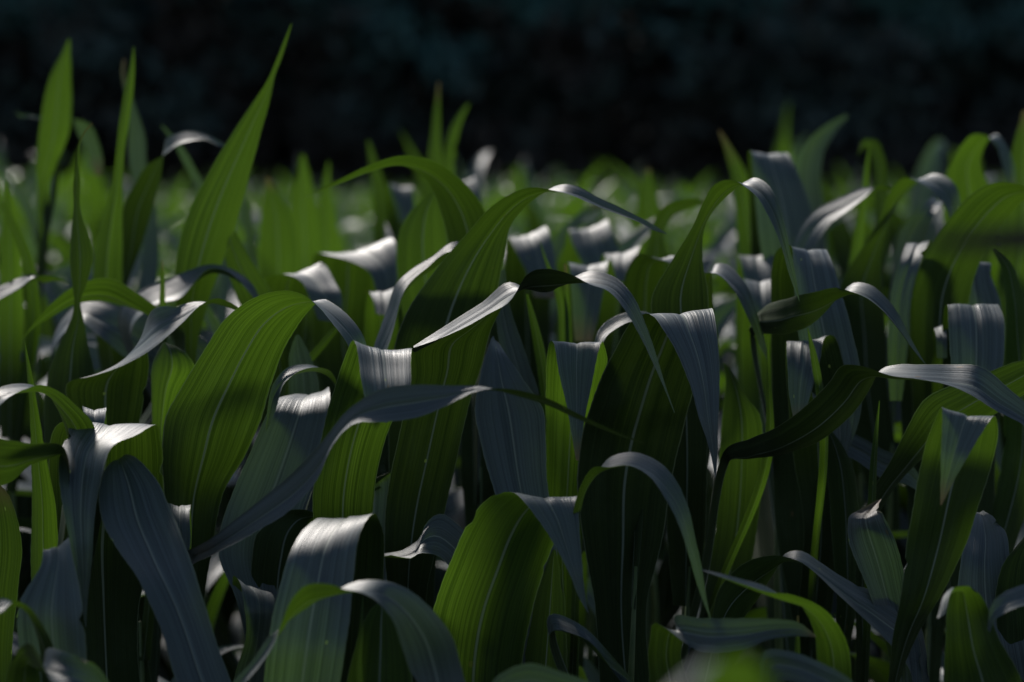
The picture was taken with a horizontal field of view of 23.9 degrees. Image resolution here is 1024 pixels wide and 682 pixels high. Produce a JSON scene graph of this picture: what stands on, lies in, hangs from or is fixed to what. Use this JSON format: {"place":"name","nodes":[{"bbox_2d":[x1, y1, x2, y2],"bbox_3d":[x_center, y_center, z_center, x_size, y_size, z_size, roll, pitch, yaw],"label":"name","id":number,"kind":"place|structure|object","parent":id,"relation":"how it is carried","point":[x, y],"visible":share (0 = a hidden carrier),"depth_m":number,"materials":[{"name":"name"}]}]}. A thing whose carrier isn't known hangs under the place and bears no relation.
{"place":"outdoors","nodes":[
{"label":"outdoors","id":0,"kind":"place"},
{"bbox_2d":[0,102,1004,302],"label":"corn field","id":1,"kind":"structure","parent":0,"point":[354,214],"depth_m":13.39,"materials":[{"name":"green plant"}]},
{"label":"soil ground","id":2,"kind":"structure","parent":0,"visible":0},
{"bbox_2d":[0,181,40,658],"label":"corn plant","id":3,"kind":"object","parent":2,"relation":"on","point":[15,250],"visible":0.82,"depth_m":3.00,"materials":[{"name":"green plant"}]},
{"bbox_2d":[0,195,49,263],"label":"corn plant","id":4,"kind":"object","parent":2,"relation":"on","point":[29,239],"visible":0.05,"depth_m":7.49,"materials":[{"name":"green plant"}]},
{"bbox_2d":[9,377,47,609],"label":"corn plant","id":5,"kind":"object","parent":2,"relation":"on","point":[24,506],"visible":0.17,"depth_m":3.73,"materials":[{"name":"green plant"}]},
{"bbox_2d":[21,337,59,361],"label":"corn plant","id":6,"kind":"object","parent":2,"relation":"on","point":[45,345],"visible":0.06,"depth_m":3.94,"materials":[{"name":"green plant"}]},
{"bbox_2d":[0,0,81,193],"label":"broadleaf tree","id":7,"kind":"object","parent":2,"relation":"on","point":[26,84],"visible":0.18,"depth_m":40.39,"materials":[{"name":"green plant"}]},
{"bbox_2d":[0,341,103,624],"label":"corn plant","id":8,"kind":"object","parent":2,"relation":"on","point":[17,458],"visible":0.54,"depth_m":2.12,"materials":[{"name":"green plant"}]},
{"bbox_2d":[0,486,107,681],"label":"corn plant","id":9,"kind":"object","parent":2,"relation":"on","point":[51,638],"visible":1,"depth_m":1.96,"materials":[{"name":"green plant"}]},
{"bbox_2d":[21,220,95,334],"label":"corn plant","id":10,"kind":"object","parent":2,"relation":"on","point":[61,246],"visible":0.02,"depth_m":5.44,"materials":[{"name":"green plant"}]},
{"bbox_2d":[15,39,102,416],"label":"corn plant","id":11,"kind":"object","parent":2,"relation":"on","point":[55,122],"visible":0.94,"depth_m":3.35,"materials":[{"name":"green plant"}]},
{"bbox_2d":[0,438,144,623],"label":"corn plant","id":12,"kind":"object","parent":2,"relation":"on","point":[26,473],"visible":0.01,"depth_m":3.39,"materials":[{"name":"green plant"}]},
{"bbox_2d":[68,150,107,266],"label":"corn plant","id":13,"kind":"object","parent":2,"relation":"on","point":[96,197],"visible":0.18,"depth_m":7.20,"materials":[{"name":"green plant"}]},
{"bbox_2d":[0,123,184,461],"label":"corn plant","id":14,"kind":"object","parent":2,"relation":"on","point":[71,359],"visible":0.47,"depth_m":2.60,"materials":[{"name":"green plant"}]},
{"bbox_2d":[0,168,188,423],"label":"corn plant","id":15,"kind":"object","parent":2,"relation":"on","point":[27,208],"visible":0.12,"depth_m":4.11,"materials":[{"name":"green plant"}]},
{"bbox_2d":[48,406,163,681],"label":"corn plant","id":16,"kind":"object","parent":2,"relation":"on","point":[111,588],"visible":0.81,"depth_m":2.19,"materials":[{"name":"green plant"}]},
{"bbox_2d":[12,528,228,654],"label":"corn plant","id":17,"kind":"object","parent":2,"relation":"on","point":[214,603],"visible":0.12,"depth_m":2.80,"materials":[{"name":"green plant"}]},
{"bbox_2d":[31,254,240,654],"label":"corn plant","id":18,"kind":"object","parent":2,"relation":"on","point":[46,330],"visible":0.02,"depth_m":4.32,"materials":[{"name":"green plant"}]},
{"bbox_2d":[32,264,240,681],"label":"corn plant","id":19,"kind":"object","parent":2,"relation":"on","point":[165,667],"visible":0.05,"depth_m":4.45,"materials":[{"name":"green plant"}]},
{"bbox_2d":[65,298,237,681],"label":"corn plant","id":20,"kind":"object","parent":2,"relation":"on","point":[116,390],"visible":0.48,"depth_m":2.43,"materials":[{"name":"green plant"}]},
{"bbox_2d":[0,0,315,195],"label":"broadleaf tree","id":21,"kind":"object","parent":2,"relation":"on","point":[93,57],"visible":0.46,"depth_m":39.68,"materials":[{"name":"green plant"}]},
{"bbox_2d":[92,47,224,371],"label":"corn plant","id":22,"kind":"object","parent":2,"relation":"on","point":[129,227],"visible":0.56,"depth_m":2.99,"materials":[{"name":"green plant"}]},
{"bbox_2d":[5,0,315,186],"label":"broadleaf tree","id":23,"kind":"object","parent":2,"relation":"on","point":[289,150],"visible":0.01,"depth_m":43.15,"materials":[{"name":"green plant"}]},
{"bbox_2d":[99,454,273,681],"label":"corn plant","id":24,"kind":"object","parent":2,"relation":"on","point":[148,527],"visible":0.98,"depth_m":2.03,"materials":[{"name":"green plant"}]},
{"bbox_2d":[148,472,240,681],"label":"corn plant","id":25,"kind":"object","parent":2,"relation":"on","point":[228,607],"visible":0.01,"depth_m":4.12,"materials":[{"name":"green plant"}]},
{"bbox_2d":[130,226,259,288],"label":"corn plant","id":26,"kind":"object","parent":2,"relation":"on","point":[167,238],"visible":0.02,"depth_m":7.19,"materials":[{"name":"green plant"}]},
{"bbox_2d":[1,246,396,681],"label":"corn plant","id":27,"kind":"object","parent":2,"relation":"on","point":[24,487],"visible":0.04,"depth_m":3.26,"materials":[{"name":"green plant"}]},
{"bbox_2d":[118,24,291,606],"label":"corn plant","id":28,"kind":"object","parent":2,"relation":"on","point":[209,225],"visible":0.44,"depth_m":2.71,"materials":[{"name":"green plant"}]},
{"bbox_2d":[199,230,259,653],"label":"corn plant","id":29,"kind":"object","parent":2,"relation":"on","point":[215,294],"depth_m":4.85,"materials":[{"name":"green plant"}]},
{"bbox_2d":[228,472,242,642],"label":"corn plant","id":30,"kind":"object","parent":2,"relation":"on","point":[236,626],"visible":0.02,"depth_m":4.58,"materials":[{"name":"green plant"}]},
{"bbox_2d":[21,261,457,659],"bbox_3d":[-0.581,0.468,3.800,1.065,1.186,0.302,2,4,23],"label":"corn plant","id":31,"kind":"object","parent":2,"relation":"on","point":[53,291],"visible":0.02,"depth_m":3.82,"materials":[{"name":"green plant"}]},
{"bbox_2d":[15,0,464,194],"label":"broadleaf tree","id":32,"kind":"object","parent":2,"relation":"on","point":[318,146],"visible":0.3,"depth_m":40.66,"materials":[{"name":"green plant"}]},
{"bbox_2d":[17,267,463,670],"bbox_3d":[-0.268,0.507,3.043,0.951,1.209,0.275,-1,4,-11],"label":"corn plant","id":33,"kind":"object","parent":2,"relation":"on","point":[455,503],"visible":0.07,"depth_m":3.03,"materials":[{"name":"green plant"}]},
{"bbox_2d":[239,177,298,423],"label":"corn plant","id":34,"kind":"object","parent":2,"relation":"on","point":[278,248],"visible":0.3,"depth_m":3.50,"materials":[{"name":"green plant"}]},
{"bbox_2d":[218,326,337,681],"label":"corn plant","id":35,"kind":"object","parent":2,"relation":"on","point":[287,441],"visible":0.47,"depth_m":2.35,"materials":[{"name":"green plant"}]},
{"bbox_2d":[225,230,403,477],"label":"corn plant","id":36,"kind":"object","parent":2,"relation":"on","point":[315,282],"visible":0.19,"depth_m":2.77,"materials":[{"name":"green plant"}]},
{"bbox_2d":[289,155,341,391],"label":"corn plant","id":37,"kind":"object","parent":2,"relation":"on","point":[316,228],"visible":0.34,"depth_m":4.00,"materials":[{"name":"green plant"}]},
{"bbox_2d":[264,513,384,681],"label":"corn plant","id":38,"kind":"object","parent":2,"relation":"on","point":[315,641],"visible":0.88,"depth_m":1.99,"materials":[{"name":"green plant"}]},
{"bbox_2d":[206,223,453,604],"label":"corn plant","id":39,"kind":"object","parent":2,"relation":"on","point":[215,570],"visible":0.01,"depth_m":3.43,"materials":[{"name":"green plant"}]},
{"bbox_2d":[251,340,411,634],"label":"corn plant","id":40,"kind":"object","parent":2,"relation":"on","point":[347,483],"visible":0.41,"depth_m":2.19,"materials":[{"name":"green plant"}]},
{"bbox_2d":[234,0,520,193],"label":"broadleaf tree","id":41,"kind":"object","parent":2,"relation":"on","point":[475,33],"depth_m":44.34,"materials":[{"name":"green plant"}]},
{"bbox_2d":[311,192,447,476],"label":"corn plant","id":42,"kind":"object","parent":2,"relation":"on","point":[384,265],"visible":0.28,"depth_m":2.97,"materials":[{"name":"green plant"}]},
{"bbox_2d":[367,140,414,245],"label":"corn plant","id":43,"kind":"object","parent":2,"relation":"on","point":[393,206],"visible":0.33,"depth_m":3.84,"materials":[{"name":"green plant"}]},
{"bbox_2d":[162,290,642,599],"bbox_3d":[-0.246,0.563,2.208,0.444,1.214,0.654,-2,5,-29],"label":"corn plant","id":44,"kind":"object","parent":2,"relation":"on","point":[213,416],"visible":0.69,"depth_m":2.27,"materials":[{"name":"green plant"}]},
{"bbox_2d":[307,156,498,525],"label":"corn plant","id":45,"kind":"object","parent":2,"relation":"on","point":[461,208],"visible":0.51,"depth_m":2.62,"materials":[{"name":"green plant"}]},
{"bbox_2d":[234,580,588,681],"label":"corn plant","id":46,"kind":"object","parent":2,"relation":"on","point":[404,634],"visible":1,"depth_m":1.91,"materials":[{"name":"green plant"}]},
{"bbox_2d":[425,82,468,241],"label":"corn plant","id":47,"kind":"object","parent":2,"relation":"on","point":[435,151],"visible":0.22,"depth_m":3.80,"materials":[{"name":"green plant"}]},
{"bbox_2d":[268,0,651,190],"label":"broadleaf tree","id":48,"kind":"object","parent":2,"relation":"on","point":[457,59],"visible":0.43,"depth_m":40.25,"materials":[{"name":"green plant"}]},
{"bbox_2d":[399,129,527,255],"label":"corn plant","id":49,"kind":"object","parent":2,"relation":"on","point":[476,170],"visible":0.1,"depth_m":6.00,"materials":[{"name":"green plant"}]},
{"bbox_2d":[385,492,588,681],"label":"corn plant","id":50,"kind":"object","parent":2,"relation":"on","point":[500,584],"visible":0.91,"depth_m":2.13,"materials":[{"name":"green plant"}]},
{"bbox_2d":[475,269,556,663],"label":"corn plant","id":51,"kind":"object","parent":2,"relation":"on","point":[511,428],"visible":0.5,"depth_m":2.35,"materials":[{"name":"green plant"}]},
{"bbox_2d":[385,184,674,681],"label":"corn plant","id":52,"kind":"object","parent":2,"relation":"on","point":[461,300],"visible":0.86,"depth_m":2.29,"materials":[{"name":"green plant"}]},
{"bbox_2d":[504,204,599,403],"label":"corn plant","id":53,"kind":"object","parent":2,"relation":"on","point":[523,257],"visible":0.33,"depth_m":3.09,"materials":[{"name":"green plant"}]},
{"bbox_2d":[524,156,631,270],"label":"corn plant","id":54,"kind":"object","parent":2,"relation":"on","point":[577,206],"visible":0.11,"depth_m":6.91,"materials":[{"name":"green plant"}]},
{"bbox_2d":[578,551,587,680],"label":"corn plant","id":55,"kind":"object","parent":2,"relation":"on","point":[582,619],"visible":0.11,"depth_m":2.75,"materials":[{"name":"green plant"}]},
{"bbox_2d":[453,209,723,632],"bbox_3d":[0.081,0.435,3.619,1.041,1.278,0.614,1,4,9],"label":"corn plant","id":56,"kind":"object","parent":2,"relation":"on","point":[636,238],"visible":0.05,"depth_m":3.45,"materials":[{"name":"green plant"}]},
{"bbox_2d":[555,219,641,671],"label":"corn plant","id":57,"kind":"object","parent":2,"relation":"on","point":[593,309],"visible":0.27,"depth_m":2.94,"materials":[{"name":"green plant"}]},
{"bbox_2d":[503,201,697,263],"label":"corn plant","id":58,"kind":"object","parent":2,"relation":"on","point":[678,242],"visible":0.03,"depth_m":6.53,"materials":[{"name":"green plant"}]},
{"bbox_2d":[419,1,781,154],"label":"broadleaf tree","id":59,"kind":"object","parent":2,"relation":"on","point":[637,101],"visible":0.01,"depth_m":42.86,"materials":[{"name":"green plant"}]},
{"bbox_2d":[416,0,832,193],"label":"broadleaf tree","id":60,"kind":"object","parent":2,"relation":"on","point":[600,92],"visible":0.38,"depth_m":40.05,"materials":[{"name":"green plant"}]},
{"bbox_2d":[539,240,710,677],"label":"corn plant","id":61,"kind":"object","parent":2,"relation":"on","point":[574,372],"visible":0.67,"depth_m":2.27,"materials":[{"name":"green plant"}]},
{"bbox_2d":[525,195,732,335],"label":"corn plant","id":62,"kind":"object","parent":2,"relation":"on","point":[534,221],"visible":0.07,"depth_m":5.80,"materials":[{"name":"green plant"}]},
{"bbox_2d":[456,195,829,664],"bbox_3d":[0.349,0.405,3.922,1.184,1.296,0.283,1,4,11],"label":"corn plant","id":63,"kind":"object","parent":2,"relation":"on","point":[709,487],"visible":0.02,"depth_m":3.87,"materials":[{"name":"green plant"}]},
{"bbox_2d":[577,308,719,681],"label":"corn plant","id":64,"kind":"object","parent":2,"relation":"on","point":[623,514],"visible":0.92,"depth_m":2.31,"materials":[{"name":"green plant"}]},
{"bbox_2d":[634,169,666,253],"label":"corn plant","id":65,"kind":"object","parent":2,"relation":"on","point":[648,208],"visible":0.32,"depth_m":4.00,"materials":[{"name":"green plant"}]},
{"bbox_2d":[618,198,714,623],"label":"corn plant","id":66,"kind":"object","parent":2,"relation":"on","point":[645,272],"visible":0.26,"depth_m":2.79,"materials":[{"name":"green plant"}]},
{"bbox_2d":[583,578,766,681],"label":"corn plant","id":67,"kind":"object","parent":2,"relation":"on","point":[591,672],"visible":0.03,"depth_m":2.83,"materials":[{"name":"green plant"}]},
{"bbox_2d":[547,614,815,681],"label":"corn plant","id":68,"kind":"object","parent":2,"relation":"on","point":[712,635],"visible":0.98,"depth_m":2.00,"materials":[{"name":"green plant"}]},
{"bbox_2d":[436,296,945,649],"bbox_3d":[0.164,0.501,3.329,0.963,1.182,0.568,0,4,-7],"label":"corn plant","id":69,"kind":"object","parent":2,"relation":"on","point":[725,313],"visible":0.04,"depth_m":3.20,"materials":[{"name":"green plant"}]},
{"bbox_2d":[650,345,735,653],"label":"corn plant","id":70,"kind":"object","parent":2,"relation":"on","point":[665,600],"visible":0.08,"depth_m":3.53,"materials":[{"name":"green plant"}]},
{"bbox_2d":[550,158,836,340],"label":"corn plant","id":71,"kind":"object","parent":2,"relation":"on","point":[724,238],"visible":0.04,"depth_m":5.86,"materials":[{"name":"green plant"}]},
{"bbox_2d":[667,250,735,460],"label":"corn plant","id":72,"kind":"object","parent":2,"relation":"on","point":[724,357],"visible":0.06,"depth_m":5.57,"materials":[{"name":"green plant"}]},
{"bbox_2d":[703,232,736,339],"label":"corn plant","id":73,"kind":"object","parent":2,"relation":"on","point":[708,238],"visible":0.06,"depth_m":6.50,"materials":[{"name":"green plant"}]},
{"bbox_2d":[681,654,768,681],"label":"corn plant","id":74,"kind":"object","parent":2,"relation":"on","point":[741,668],"visible":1,"depth_m":0.89,"materials":[{"name":"green plant"}]},
{"bbox_2d":[651,177,799,681],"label":"corn plant","id":75,"kind":"object","parent":2,"relation":"on","point":[684,284],"visible":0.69,"depth_m":2.41,"materials":[{"name":"green plant"}]},
{"bbox_2d":[593,211,887,677],"bbox_3d":[0.385,0.401,4.239,1.021,1.260,0.320,3,5,38],"label":"corn plant","id":76,"kind":"object","parent":2,"relation":"on","point":[831,224],"visible":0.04,"depth_m":4.15,"materials":[{"name":"green plant"}]},
{"bbox_2d":[719,130,818,261],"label":"corn plant","id":77,"kind":"object","parent":2,"relation":"on","point":[756,234],"visible":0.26,"depth_m":3.01,"materials":[{"name":"green plant"}]},
{"bbox_2d":[701,569,852,681],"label":"corn plant","id":78,"kind":"object","parent":2,"relation":"on","point":[832,663],"visible":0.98,"depth_m":1.95,"materials":[{"name":"green plant"}]},
{"bbox_2d":[713,291,888,661],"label":"corn plant","id":79,"kind":"object","parent":2,"relation":"on","point":[747,651],"visible":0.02,"depth_m":4.95,"materials":[{"name":"green plant"}]},
{"bbox_2d":[718,179,891,347],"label":"corn plant","id":80,"kind":"object","parent":2,"relation":"on","point":[869,229],"visible":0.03,"depth_m":5.09,"materials":[{"name":"green plant"}]},
{"bbox_2d":[602,0,1019,196],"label":"broadleaf tree","id":81,"kind":"object","parent":2,"relation":"on","point":[716,67],"visible":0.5,"depth_m":38.99,"materials":[{"name":"green plant"}]},
{"bbox_2d":[703,173,941,282],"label":"corn plant","id":82,"kind":"object","parent":2,"relation":"on","point":[840,235],"visible":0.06,"depth_m":5.39,"materials":[{"name":"green plant"}]},
{"bbox_2d":[799,114,847,249],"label":"corn plant","id":83,"kind":"object","parent":2,"relation":"on","point":[811,162],"visible":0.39,"depth_m":3.60,"materials":[{"name":"green plant"}]},
{"bbox_2d":[735,245,918,681],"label":"corn plant","id":84,"kind":"object","parent":2,"relation":"on","point":[809,505],"visible":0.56,"depth_m":2.45,"materials":[{"name":"green plant"}]},
{"bbox_2d":[748,474,907,657],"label":"corn plant","id":85,"kind":"object","parent":2,"relation":"on","point":[903,496],"visible":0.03,"depth_m":4.05,"materials":[{"name":"green plant"}]},
{"bbox_2d":[668,252,1005,647],"bbox_3d":[0.686,0.467,3.488,1.090,1.232,0.448,-3,5,-40],"label":"corn plant","id":86,"kind":"object","parent":2,"relation":"on","point":[993,261],"visible":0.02,"depth_m":3.35,"materials":[{"name":"green plant"}]},
{"bbox_2d":[749,282,925,681],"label":"corn plant","id":87,"kind":"object","parent":2,"relation":"on","point":[787,316],"visible":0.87,"depth_m":2.37,"materials":[{"name":"green plant"}]},
{"bbox_2d":[681,337,1023,676],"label":"corn plant","id":88,"kind":"object","parent":2,"relation":"on","point":[832,405],"visible":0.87,"depth_m":2.20,"materials":[{"name":"green plant"}]},
{"bbox_2d":[713,511,1023,681],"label":"corn plant","id":89,"kind":"object","parent":2,"relation":"on","point":[985,553],"visible":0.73,"depth_m":2.17,"materials":[{"name":"green plant"}]},
{"bbox_2d":[849,138,888,681],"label":"corn plant","id":90,"kind":"object","parent":2,"relation":"on","point":[875,151],"visible":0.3,"depth_m":3.23,"materials":[{"name":"green plant"}]},
{"bbox_2d":[793,174,960,662],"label":"corn plant","id":91,"kind":"object","parent":2,"relation":"on","point":[867,322],"visible":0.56,"depth_m":2.90,"materials":[{"name":"green plant"}]},
{"bbox_2d":[856,314,949,586],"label":"corn plant","id":92,"kind":"object","parent":2,"relation":"on","point":[903,523],"visible":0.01,"depth_m":3.95,"materials":[{"name":"green plant"}]},
{"bbox_2d":[865,206,943,563],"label":"corn plant","id":93,"kind":"object","parent":2,"relation":"on","point":[937,225],"visible":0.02,"depth_m":4.88,"materials":[{"name":"green plant"}]},
{"bbox_2d":[814,0,1023,194],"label":"broadleaf tree","id":94,"kind":"object","parent":2,"relation":"on","point":[1004,107],"visible":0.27,"depth_m":39.70,"materials":[{"name":"green plant"}]},
{"bbox_2d":[816,1,1023,179],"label":"broadleaf tree","id":95,"kind":"object","parent":2,"relation":"on","point":[1020,61],"visible":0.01,"depth_m":43.80,"materials":[{"name":"green plant"}]},
{"bbox_2d":[847,407,997,681],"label":"corn plant","id":96,"kind":"object","parent":2,"relation":"on","point":[957,459],"visible":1,"depth_m":2.08,"materials":[{"name":"green plant"}]},
{"bbox_2d":[867,139,1004,259],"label":"corn plant","id":97,"kind":"object","parent":2,"relation":"on","point":[932,161],"visible":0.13,"depth_m":6.25,"materials":[{"name":"green plant"}]},
{"bbox_2d":[850,422,1023,681],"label":"corn plant","id":98,"kind":"object","parent":2,"relation":"on","point":[879,670],"visible":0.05,"depth_m":2.91,"materials":[{"name":"green plant"}]},
{"bbox_2d":[855,360,1023,681],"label":"corn plant","id":99,"kind":"object","parent":2,"relation":"on","point":[907,457],"visible":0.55,"depth_m":2.31,"materials":[{"name":"green plant"}]},
{"bbox_2d":[888,182,1023,681],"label":"corn plant","id":100,"kind":"object","parent":2,"relation":"on","point":[931,281],"visible":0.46,"depth_m":2.62,"materials":[{"name":"green plant"}]},
{"bbox_2d":[917,224,1023,252],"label":"corn plant","id":101,"kind":"object","parent":2,"relation":"on","point":[1007,239],"visible":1,"depth_m":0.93,"materials":[{"name":"green plant"}]},
{"bbox_2d":[932,252,1023,587],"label":"corn plant","id":102,"kind":"object","parent":2,"relation":"on","point":[968,334],"visible":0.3,"depth_m":2.54,"materials":[{"name":"green plant"}]},
{"bbox_2d":[937,538,1023,681],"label":"corn plant","id":103,"kind":"object","parent":2,"relation":"on","point":[975,650],"visible":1,"depth_m":2.00,"materials":[{"name":"green plant"}]},
{"bbox_2d":[943,111,1023,365],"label":"corn plant","id":104,"kind":"object","parent":2,"relation":"on","point":[965,175],"visible":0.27,"depth_m":3.22,"materials":[{"name":"green plant"}]},
{"bbox_2d":[969,261,1001,310],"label":"corn plant","id":105,"kind":"object","parent":2,"relation":"on","point":[983,290],"visible":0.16,"depth_m":2.67,"materials":[{"name":"green plant"}]},
{"bbox_2d":[967,1,1023,179],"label":"broadleaf tree","id":106,"kind":"object","parent":2,"relation":"on","point":[1016,78],"visible":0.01,"depth_m":41.02,"materials":[{"name":"green plant"}]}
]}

